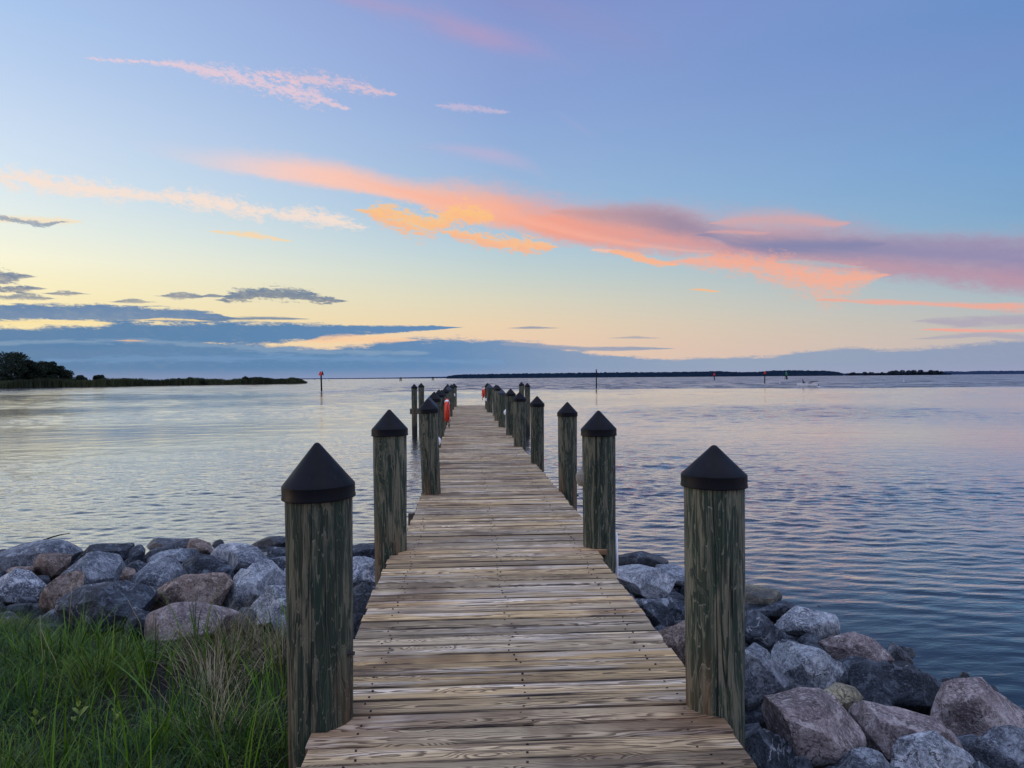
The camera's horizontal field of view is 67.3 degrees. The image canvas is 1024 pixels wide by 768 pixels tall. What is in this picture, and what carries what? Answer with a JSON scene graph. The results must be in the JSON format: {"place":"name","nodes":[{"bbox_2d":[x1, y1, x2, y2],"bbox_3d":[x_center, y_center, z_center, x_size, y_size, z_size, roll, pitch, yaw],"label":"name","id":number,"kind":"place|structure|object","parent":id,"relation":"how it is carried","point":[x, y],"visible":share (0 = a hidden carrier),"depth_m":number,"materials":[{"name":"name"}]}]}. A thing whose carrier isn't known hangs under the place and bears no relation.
{"place":"outdoors","nodes":[
{"label":"outdoors","id":0,"kind":"place"},
{"bbox_2d":[0,377,306,388],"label":"spit ground","id":1,"kind":"structure","parent":0,"point":[134,386],"depth_m":325.03,"materials":[{"name":"green plant"}]},
{"bbox_2d":[0,355,27,381],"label":"broadleaf tree","id":2,"kind":"object","parent":1,"relation":"on","point":[3,375],"visible":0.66,"depth_m":286.98,"materials":[{"name":"green plant"}]},
{"bbox_2d":[0,351,35,380],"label":"broadleaf tree","id":3,"kind":"object","parent":1,"relation":"on","point":[21,356],"visible":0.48,"depth_m":294.23,"materials":[{"name":"green plant"}]},
{"bbox_2d":[12,359,40,379],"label":"broadleaf tree","id":4,"kind":"object","parent":1,"relation":"on","point":[34,364],"visible":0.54,"depth_m":299.32,"materials":[{"name":"green plant"}]},
{"bbox_2d":[25,366,50,379],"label":"broadleaf tree","id":5,"kind":"object","parent":1,"relation":"on","point":[42,372],"visible":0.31,"depth_m":303.25,"materials":[{"name":"green plant"}]},
{"bbox_2d":[37,361,59,378],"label":"broadleaf tree","id":6,"kind":"object","parent":1,"relation":"on","point":[53,369],"visible":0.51,"depth_m":311.18,"materials":[{"name":"green plant"}]},
{"bbox_2d":[45,365,65,375],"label":"broadleaf tree","id":7,"kind":"object","parent":1,"relation":"on","point":[62,371],"visible":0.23,"depth_m":315.35,"materials":[{"name":"green plant"}]},
{"bbox_2d":[58,369,75,378],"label":"broadleaf tree","id":8,"kind":"object","parent":1,"relation":"on","point":[68,374],"visible":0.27,"depth_m":321.96,"materials":[{"name":"green plant"}]},
{"bbox_2d":[0,580,766,767],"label":"shore bank","id":9,"kind":"structure","parent":0,"point":[159,671],"depth_m":4.40,"materials":[{"name":"green plant"}]},
{"bbox_2d":[6,566,36,573],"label":"boulder","id":10,"kind":"object","parent":9,"relation":"on","point":[32,569],"visible":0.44,"depth_m":9.47,"materials":[{"name":"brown stone"}]},
{"bbox_2d":[0,568,45,604],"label":"boulder","id":11,"kind":"object","parent":9,"relation":"on","point":[16,584],"visible":0.6,"depth_m":7.96,"materials":[{"name":"grey stone"}]},
{"bbox_2d":[0,651,47,707],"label":"grass tuft","id":12,"kind":"object","parent":9,"relation":"on","point":[18,678],"visible":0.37,"depth_m":4.51,"materials":[{"name":"green plant"}]},
{"bbox_2d":[30,708,44,724],"bbox_3d":[-2.562,1.907,4.152,0.146,0.313,0.080,0,1,40],"label":"leafy weed","id":13,"kind":"object","parent":9,"relation":"on","point":[34,714],"visible":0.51,"depth_m":4.15,"materials":[{"name":"green plant"}]},
{"bbox_2d":[0,539,83,571],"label":"boulder","id":14,"kind":"object","parent":9,"relation":"on","point":[24,554],"visible":0.61,"depth_m":10.05,"materials":[{"name":"grey stone"}]},
{"bbox_2d":[33,553,72,581],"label":"boulder","id":15,"kind":"object","parent":9,"relation":"on","point":[52,566],"visible":0.69,"depth_m":9.59,"materials":[{"name":"brown stone"}]},
{"bbox_2d":[38,570,84,614],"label":"boulder","id":16,"kind":"object","parent":9,"relation":"on","point":[57,588],"visible":0.6,"depth_m":7.38,"materials":[{"name":"brown stone"}]},
{"bbox_2d":[71,693,88,720],"bbox_3d":[-2.366,1.877,4.233,0.101,0.369,0.131,-1,1,-36],"label":"leafy weed","id":17,"kind":"object","parent":9,"relation":"on","point":[80,706],"visible":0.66,"depth_m":4.23,"materials":[{"name":"green plant"}]},
{"bbox_2d":[61,551,125,584],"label":"boulder","id":18,"kind":"object","parent":9,"relation":"on","point":[94,567],"visible":0.48,"depth_m":8.51,"materials":[{"name":"grey stone"}]},
{"bbox_2d":[54,581,157,632],"bbox_3d":[-3.631,2.036,6.849,0.857,0.568,0.658,0,1,-3],"label":"boulder","id":19,"kind":"object","parent":9,"relation":"on","point":[115,594],"visible":0.63,"depth_m":6.67,"materials":[{"name":"stone"}]},
{"bbox_2d":[80,543,134,560],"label":"boulder","id":20,"kind":"object","parent":9,"relation":"on","point":[122,550],"visible":0.38,"depth_m":10.99,"materials":[{"name":"stone"}]},
{"bbox_2d":[119,567,135,580],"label":"boulder","id":21,"kind":"object","parent":9,"relation":"on","point":[127,573],"visible":0.37,"depth_m":8.80,"materials":[{"name":"brown stone"}]},
{"bbox_2d":[124,610,149,641],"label":"boulder","id":22,"kind":"object","parent":9,"relation":"on","point":[140,616],"visible":0.62,"depth_m":6.25,"materials":[{"name":"stone"}]},
{"bbox_2d":[128,545,145,563],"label":"boulder","id":23,"kind":"object","parent":9,"relation":"on","point":[136,552],"visible":0.54,"depth_m":10.46,"materials":[{"name":"stone"}]},
{"bbox_2d":[107,642,208,714],"bbox_3d":[-1.948,1.746,4.289,0.508,0.642,0.377,-1,1,-41],"label":"grass tuft","id":24,"kind":"object","parent":9,"relation":"on","point":[142,688],"visible":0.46,"depth_m":4.29,"materials":[{"name":"green plant"}]},
{"bbox_2d":[130,557,187,586],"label":"boulder","id":25,"kind":"object","parent":9,"relation":"on","point":[159,571],"visible":0.59,"depth_m":8.66,"materials":[{"name":"grey stone"}]},
{"bbox_2d":[146,538,190,547],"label":"boulder","id":26,"kind":"object","parent":9,"relation":"on","point":[161,542],"visible":0.54,"depth_m":12.62,"materials":[{"name":"grey stone"}]},
{"bbox_2d":[146,548,198,563],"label":"boulder","id":27,"kind":"object","parent":9,"relation":"on","point":[180,555],"visible":0.46,"depth_m":11.04,"materials":[{"name":"grey stone"}]},
{"bbox_2d":[149,572,233,611],"bbox_3d":[-3.038,2.070,7.341,0.784,0.561,0.548,0,1,-3],"label":"boulder","id":28,"kind":"object","parent":9,"relation":"on","point":[181,588],"visible":0.56,"depth_m":7.16,"materials":[{"name":"brown stone"}]},
{"bbox_2d":[144,602,240,640],"bbox_3d":[-2.571,1.958,6.102,0.757,0.466,0.595,0,1,-3],"label":"boulder","id":29,"kind":"object","parent":9,"relation":"on","point":[157,618],"visible":0.45,"depth_m":5.99,"materials":[{"name":"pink stone"}]},
{"bbox_2d":[183,554,228,573],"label":"boulder","id":30,"kind":"object","parent":9,"relation":"on","point":[198,564],"visible":0.52,"depth_m":9.46,"materials":[{"name":"stone"}]},
{"bbox_2d":[192,644,230,694],"bbox_3d":[-1.829,1.815,4.661,0.225,0.496,0.232,-1,1,-28],"label":"dead reed clump","id":31,"kind":"object","parent":9,"relation":"on","point":[208,673],"visible":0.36,"depth_m":4.66,"materials":[{"name":"beige plant"}]},
{"bbox_2d":[216,564,234,579],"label":"boulder","id":32,"kind":"object","parent":9,"relation":"on","point":[227,569],"visible":0.51,"depth_m":9.47,"materials":[{"name":"stone"}]},
{"bbox_2d":[210,543,254,560],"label":"boulder","id":33,"kind":"object","parent":9,"relation":"on","point":[222,551],"visible":0.36,"depth_m":10.77,"materials":[{"name":"grey stone"}]},
{"bbox_2d":[228,547,268,573],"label":"boulder","id":34,"kind":"object","parent":9,"relation":"on","point":[244,558],"visible":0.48,"depth_m":10.08,"materials":[{"name":"grey stone"}]},
{"bbox_2d":[223,560,285,606],"bbox_3d":[-2.578,2.062,7.529,0.674,0.644,0.623,0,1,-3],"label":"boulder","id":35,"kind":"object","parent":9,"relation":"on","point":[260,577],"visible":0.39,"depth_m":7.34,"materials":[{"name":"grey stone"}]},
{"bbox_2d":[250,584,285,626],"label":"boulder","id":36,"kind":"object","parent":9,"relation":"on","point":[268,594],"visible":0.29,"depth_m":6.72,"materials":[{"name":"grey stone"}]},
{"bbox_2d":[252,536,284,546],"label":"boulder","id":37,"kind":"object","parent":9,"relation":"on","point":[275,541],"visible":0.42,"depth_m":12.62,"materials":[{"name":"stone"}]},
{"bbox_2d":[266,546,285,556],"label":"boulder","id":38,"kind":"object","parent":9,"relation":"on","point":[276,551],"visible":0.33,"depth_m":10.87,"materials":[{"name":"stone"}]},
{"bbox_2d":[269,556,285,568],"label":"boulder","id":39,"kind":"object","parent":9,"relation":"on","point":[280,562],"visible":0.2,"depth_m":10.25,"materials":[{"name":"grey stone"}]},
{"bbox_2d":[272,614,286,638],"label":"boulder","id":40,"kind":"object","parent":9,"relation":"on","point":[278,619],"visible":0.2,"depth_m":6.11,"materials":[{"name":"grey stone"}]},
{"bbox_2d":[277,633,285,702],"bbox_3d":[-1.309,1.737,4.392,0.147,0.649,0.065,0,1,28],"label":"grass tuft","id":41,"kind":"object","parent":9,"relation":"on","point":[282,682],"visible":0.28,"depth_m":4.42,"materials":[{"name":"green plant"}]},
{"bbox_2d":[281,443,355,767],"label":"dock piling","id":42,"kind":"object","parent":9,"relation":"on","point":[318,493],"visible":0.92,"depth_m":3.28,"materials":[{"name":"brown wood"}]},
{"bbox_2d":[353,582,374,638],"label":"boulder","id":43,"kind":"object","parent":9,"relation":"on","point":[362,591],"visible":0.14,"depth_m":5.78,"materials":[{"name":"stone"}]},
{"bbox_2d":[353,556,374,587],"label":"boulder","id":44,"kind":"object","parent":9,"relation":"on","point":[363,568],"visible":0.23,"depth_m":8.42,"materials":[{"name":"grey stone"}]},
{"bbox_2d":[353,543,374,558],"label":"boulder","id":45,"kind":"object","parent":9,"relation":"on","point":[365,549],"visible":0.12,"depth_m":9.64,"materials":[{"name":"stone"}]},
{"bbox_2d":[0,548,999,767],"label":"rubble","id":46,"kind":"object","parent":9,"relation":"on","point":[754,718],"visible":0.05,"depth_m":6.90,"materials":[{"name":"stone"}]},
{"bbox_2d":[145,545,178,559],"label":"boulder","id":47,"kind":"object","parent":46,"relation":"on","point":[155,551],"visible":0.27,"depth_m":11.26,"materials":[{"name":"stone"}]},
{"bbox_2d":[186,538,212,554],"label":"boulder","id":48,"kind":"object","parent":46,"relation":"on","point":[202,546],"visible":0.49,"depth_m":11.77,"materials":[{"name":"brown stone"}]},
{"bbox_2d":[296,405,756,767],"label":"pier","id":49,"kind":"structure","parent":9,"relation":"on","point":[505,622],"depth_m":4.21,"materials":[{"name":"brown wood"}]},
{"bbox_2d":[618,551,668,567],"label":"boulder","id":50,"kind":"object","parent":9,"relation":"on","point":[645,558],"visible":0.3,"depth_m":10.93,"materials":[{"name":"stone"}]},
{"bbox_2d":[615,564,675,598],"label":"boulder","id":51,"kind":"object","parent":9,"relation":"on","point":[641,581],"visible":0.54,"depth_m":8.38,"materials":[{"name":"grey stone"}]},
{"bbox_2d":[634,598,668,608],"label":"boulder","id":52,"kind":"object","parent":9,"relation":"on","point":[640,602],"visible":0.38,"depth_m":7.48,"materials":[{"name":"grey stone"}]},
{"bbox_2d":[642,601,675,627],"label":"boulder","id":53,"kind":"object","parent":9,"relation":"on","point":[657,613],"visible":0.48,"depth_m":6.08,"materials":[{"name":"stone"}]},
{"bbox_2d":[655,564,684,587],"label":"boulder","id":54,"kind":"object","parent":9,"relation":"on","point":[676,572],"visible":0.2,"depth_m":9.97,"materials":[{"name":"grey stone"}]},
{"bbox_2d":[659,620,684,665],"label":"boulder","id":55,"kind":"object","parent":9,"relation":"on","point":[673,636],"visible":0.13,"depth_m":4.97,"materials":[{"name":"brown stone"}]},
{"bbox_2d":[668,601,684,619],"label":"boulder","id":56,"kind":"object","parent":9,"relation":"on","point":[674,607],"visible":0.28,"depth_m":7.01,"materials":[{"name":"stone"}]},
{"bbox_2d":[680,445,747,749],"bbox_3d":[0.932,2.143,3.519,0.299,3.730,0.299,0,1,25],"label":"dock piling","id":57,"kind":"object","parent":9,"relation":"on","point":[714,481],"visible":0.9,"depth_m":3.40,"materials":[{"name":"brown wood"}]},
{"bbox_2d":[745,610,778,649],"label":"boulder","id":58,"kind":"object","parent":9,"relation":"on","point":[761,629],"visible":0.5,"depth_m":6.67,"materials":[{"name":"stone"}]},
{"bbox_2d":[745,583,781,603],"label":"boulder","id":59,"kind":"object","parent":9,"relation":"on","point":[756,594],"visible":0.3,"depth_m":9.36,"materials":[{"name":"grey stone"}]},
{"bbox_2d":[745,642,788,721],"bbox_3d":[1.437,1.722,4.409,0.283,0.504,0.465,0,1,24],"label":"boulder","id":60,"kind":"object","parent":9,"relation":"on","point":[764,675],"visible":0.54,"depth_m":4.25,"materials":[{"name":"grey stone"}]},
{"bbox_2d":[745,727,792,767],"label":"boulder","id":61,"kind":"object","parent":9,"relation":"on","point":[764,748],"visible":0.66,"depth_m":3.50,"materials":[{"name":"stone"}]},
{"bbox_2d":[755,601,794,621],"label":"boulder","id":62,"kind":"object","parent":9,"relation":"on","point":[774,611],"visible":0.51,"depth_m":8.38,"materials":[{"name":"stone"}]},
{"bbox_2d":[775,606,839,638],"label":"boulder","id":63,"kind":"object","parent":9,"relation":"on","point":[797,621],"visible":0.55,"depth_m":7.57,"materials":[{"name":"grey stone"}]},
{"bbox_2d":[771,641,846,689],"bbox_3d":[2.133,2.079,5.464,0.528,0.502,0.473,0,1,-3],"label":"boulder","id":64,"kind":"object","parent":9,"relation":"on","point":[799,665],"visible":0.64,"depth_m":5.31,"materials":[{"name":"grey stone"}]},
{"bbox_2d":[761,687,866,767],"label":"boulder","id":65,"kind":"object","parent":9,"relation":"on","point":[818,728],"visible":0.75,"depth_m":3.60,"materials":[{"name":"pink stone"}]},
{"bbox_2d":[824,682,863,711],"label":"boulder","id":66,"kind":"object","parent":9,"relation":"on","point":[846,696],"visible":0.57,"depth_m":4.89,"materials":[{"name":"grey stone"}]},
{"bbox_2d":[838,655,870,672],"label":"boulder","id":67,"kind":"object","parent":9,"relation":"on","point":[847,662],"visible":0.21,"depth_m":6.19,"materials":[{"name":"stone"}]},
{"bbox_2d":[817,632,893,663],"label":"boulder","id":68,"kind":"object","parent":9,"relation":"on","point":[842,646],"visible":0.62,"depth_m":6.80,"materials":[{"name":"grey stone"}]},
{"bbox_2d":[831,747,892,767],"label":"boulder","id":69,"kind":"object","parent":9,"relation":"on","point":[862,757],"visible":0.98,"depth_m":3.48,"materials":[{"name":"grey stone"}]},
{"bbox_2d":[848,660,939,715],"bbox_3d":[2.663,2.136,5.295,0.731,0.484,0.466,0,1,-3],"label":"boulder","id":70,"kind":"object","parent":9,"relation":"on","point":[909,689],"visible":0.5,"depth_m":5.13,"materials":[{"name":"stone"}]},
{"bbox_2d":[887,642,913,664],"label":"boulder","id":71,"kind":"object","parent":9,"relation":"on","point":[895,651],"visible":0.52,"depth_m":7.23,"materials":[{"name":"grey stone"}]},
{"bbox_2d":[848,700,963,762],"bbox_3d":[2.229,1.958,4.183,0.768,0.504,0.509,0,1,-3],"label":"boulder","id":72,"kind":"object","parent":9,"relation":"on","point":[884,728],"visible":0.52,"depth_m":4.02,"materials":[{"name":"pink stone"}]},
{"bbox_2d":[898,645,915,657],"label":"boulder","id":73,"kind":"object","parent":9,"relation":"on","point":[911,653],"visible":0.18,"depth_m":7.53,"materials":[{"name":"stone"}]},
{"bbox_2d":[890,731,975,767],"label":"boulder","id":74,"kind":"object","parent":9,"relation":"on","point":[929,749],"visible":1,"depth_m":3.64,"materials":[{"name":"grey stone"}]},
{"bbox_2d":[930,677,1023,736],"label":"boulder","id":75,"kind":"object","parent":9,"relation":"on","point":[978,706],"visible":0.57,"depth_m":4.72,"materials":[{"name":"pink stone"}]},
{"bbox_2d":[970,725,1023,767],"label":"boulder","id":76,"kind":"object","parent":9,"relation":"on","point":[998,747],"visible":0.96,"depth_m":4.08,"materials":[{"name":"grey stone"}]},
{"bbox_2d":[0,374,1023,709],"bbox_3d":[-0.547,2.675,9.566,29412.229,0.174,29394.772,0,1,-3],"label":"water","id":77,"kind":"structure","parent":0,"point":[884,510],"depth_m":22.71,"materials":[{"name":"blue liquid"}]},
{"bbox_2d":[302,377,446,378],"bbox_3d":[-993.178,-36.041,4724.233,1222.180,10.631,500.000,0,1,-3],"label":"treeline","id":78,"kind":"object","parent":77,"relation":"on","point":[376,378],"visible":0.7,"depth_m":4517.33,"materials":[{"name":"plant"}]},
{"bbox_2d":[371,410,407,586],"bbox_3d":[-1.051,2.105,6.706,0.319,3.766,0.319,-1,1,-37],"label":"dock piling","id":79,"kind":"object","parent":77,"relation":"in","point":[389,431],"visible":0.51,"depth_m":6.58,"materials":[{"name":"brown wood"}]},
{"bbox_2d":[411,384,417,434],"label":"dock piling","id":80,"kind":"object","parent":77,"relation":"in","point":[414,387],"visible":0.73,"depth_m":36.88,"materials":[{"name":"brown wood"}]},
{"bbox_2d":[418,383,423,432],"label":"dock piling","id":81,"kind":"object","parent":77,"relation":"in","point":[420,394],"visible":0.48,"depth_m":38.48,"materials":[{"name":"brown wood"}]},
{"bbox_2d":[418,399,440,494],"bbox_3d":[-1.021,2.055,9.990,0.274,3.736,0.275,-2,0,21],"label":"dock piling","id":82,"kind":"object","parent":77,"relation":"in","point":[428,410],"visible":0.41,"depth_m":9.89,"materials":[{"name":"brown wood"}]},
{"bbox_2d":[427,392,440,447],"bbox_3d":[-1.669,2.042,16.587,0.313,3.755,0.313,-1,1,-34],"label":"dock piling","id":83,"kind":"object","parent":77,"relation":"in","point":[435,397],"visible":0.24,"depth_m":16.50,"materials":[{"name":"brown wood"}]},
{"bbox_2d":[436,390,444,439],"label":"dock piling","id":84,"kind":"object","parent":77,"relation":"in","point":[439,393],"visible":0.2,"depth_m":19.78,"materials":[{"name":"brown wood"}]},
{"bbox_2d":[444,395,449,427],"bbox_3d":[-1.683,0.723,19.862,0.165,0.867,0.651,0,1,-2],"label":"life ring","id":85,"kind":"object","parent":84,"relation":"hanging from","point":[447,409],"visible":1,"depth_m":19.64,"materials":[{"name":"orange plastic"}]},
{"bbox_2d":[446,386,452,416],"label":"dock piling","id":86,"kind":"object","parent":77,"relation":"in","point":[449,389],"visible":0.28,"depth_m":29.67,"materials":[{"name":"brown wood"}]},
{"bbox_2d":[453,384,456,406],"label":"dock piling","id":87,"kind":"object","parent":77,"relation":"in","point":[455,396],"visible":0.25,"depth_m":39.53,"materials":[{"name":"brown wood"}]},
{"bbox_2d":[486,384,492,413],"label":"dock piling","id":88,"kind":"object","parent":77,"relation":"in","point":[489,392],"visible":0.4,"depth_m":33.04,"materials":[{"name":"brown wood"}]},
{"bbox_2d":[494,385,500,420],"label":"dock piling","id":89,"kind":"object","parent":77,"relation":"in","point":[497,388],"visible":0.3,"depth_m":26.46,"materials":[{"name":"brown wood"}]},
{"bbox_2d":[498,389,505,427],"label":"dock piling","id":90,"kind":"object","parent":77,"relation":"in","point":[501,407],"visible":0.42,"depth_m":23.17,"materials":[{"name":"brown wood"}]},
{"bbox_2d":[505,388,515,437],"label":"dock piling","id":91,"kind":"object","parent":77,"relation":"in","point":[510,394],"visible":0.38,"depth_m":19.87,"materials":[{"name":"brown wood"}]},
{"bbox_2d":[513,392,525,450],"bbox_3d":[0.176,2.043,16.698,0.303,3.750,0.303,0,1,38],"label":"dock piling","id":92,"kind":"object","parent":77,"relation":"in","point":[519,412],"visible":0.41,"depth_m":16.57,"materials":[{"name":"brown wood"}]},
{"bbox_2d":[524,383,529,434],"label":"dock piling","id":93,"kind":"object","parent":77,"relation":"in","point":[527,391],"visible":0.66,"depth_m":36.41,"materials":[{"name":"brown wood"}]},
{"bbox_2d":[530,396,544,471],"bbox_3d":[0.449,2.074,13.409,0.264,3.731,0.264,0,1,14],"label":"dock piling","id":94,"kind":"object","parent":77,"relation":"in","point":[537,405],"visible":0.41,"depth_m":13.30,"materials":[{"name":"brown wood"}]},
{"bbox_2d":[557,402,578,510],"bbox_3d":[0.740,2.104,10.120,0.272,3.735,0.272,-1,1,-36],"label":"dock piling","id":95,"kind":"object","parent":77,"relation":"in","point":[567,413],"visible":0.41,"depth_m":10.01,"materials":[{"name":"brown wood"}]},
{"bbox_2d":[581,411,616,572],"bbox_3d":[0.779,2.113,6.816,0.319,3.758,0.319,-1,1,-26],"label":"dock piling","id":96,"kind":"object","parent":77,"relation":"in","point":[598,431],"visible":0.55,"depth_m":6.68,"materials":[{"name":"brown wood"}]},
{"bbox_2d":[576,468,583,485],"bbox_3d":[0.604,0.816,6.815,0.078,0.170,0.118,0,1,-3],"label":"dock light","id":97,"kind":"object","parent":96,"relation":"attached to","point":[580,477],"visible":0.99,"depth_m":6.77,"materials":[{"name":"beige plastic"}]},
{"bbox_2d":[615,532,617,576],"bbox_3d":[0.927,1.899,6.798,0.025,1.171,0.037,-1,1,-25],"label":"conduit pipe","id":98,"kind":"object","parent":96,"relation":"attached to","point":[616,549],"visible":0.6,"depth_m":6.78,"materials":[{"name":"white plastic"}]},
{"bbox_2d":[447,370,843,378],"bbox_3d":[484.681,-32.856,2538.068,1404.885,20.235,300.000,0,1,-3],"label":"treeline","id":99,"kind":"object","parent":77,"relation":"on","point":[674,374],"visible":0.95,"depth_m":2411.50,"materials":[{"name":"green plant"}]},
{"bbox_2d":[797,381,818,386],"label":"motorboat","id":100,"kind":"object","parent":77,"relation":"on","point":[806,385],"visible":0.98,"depth_m":173.10,"materials":[{"name":"white plastic"}]},
{"bbox_2d":[849,372,879,375],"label":"pine grove","id":101,"kind":"object","parent":77,"relation":"on","point":[864,373],"visible":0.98,"depth_m":2368.83,"materials":[{"name":"green plant"}]},
{"bbox_2d":[845,372,951,375],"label":"treeline","id":102,"kind":"object","parent":77,"relation":"on","point":[944,373],"visible":0.34,"depth_m":2391.52,"materials":[{"name":"green plant"}]},
{"bbox_2d":[880,370,942,374],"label":"pine grove","id":103,"kind":"object","parent":77,"relation":"on","point":[914,372],"visible":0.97,"depth_m":2376.60,"materials":[{"name":"green plant"}]},
{"bbox_2d":[844,371,1023,374],"bbox_3d":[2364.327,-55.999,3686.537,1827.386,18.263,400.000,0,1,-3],"label":"treeline","id":104,"kind":"object","parent":77,"relation":"on","point":[984,372],"visible":0.37,"depth_m":3502.79,"materials":[{"name":"plant"}]},
{"bbox_2d":[0,0,1023,379],"label":"sky","id":105,"kind":"structure","parent":0,"point":[207,189],"materials":[{"name":"blue"}]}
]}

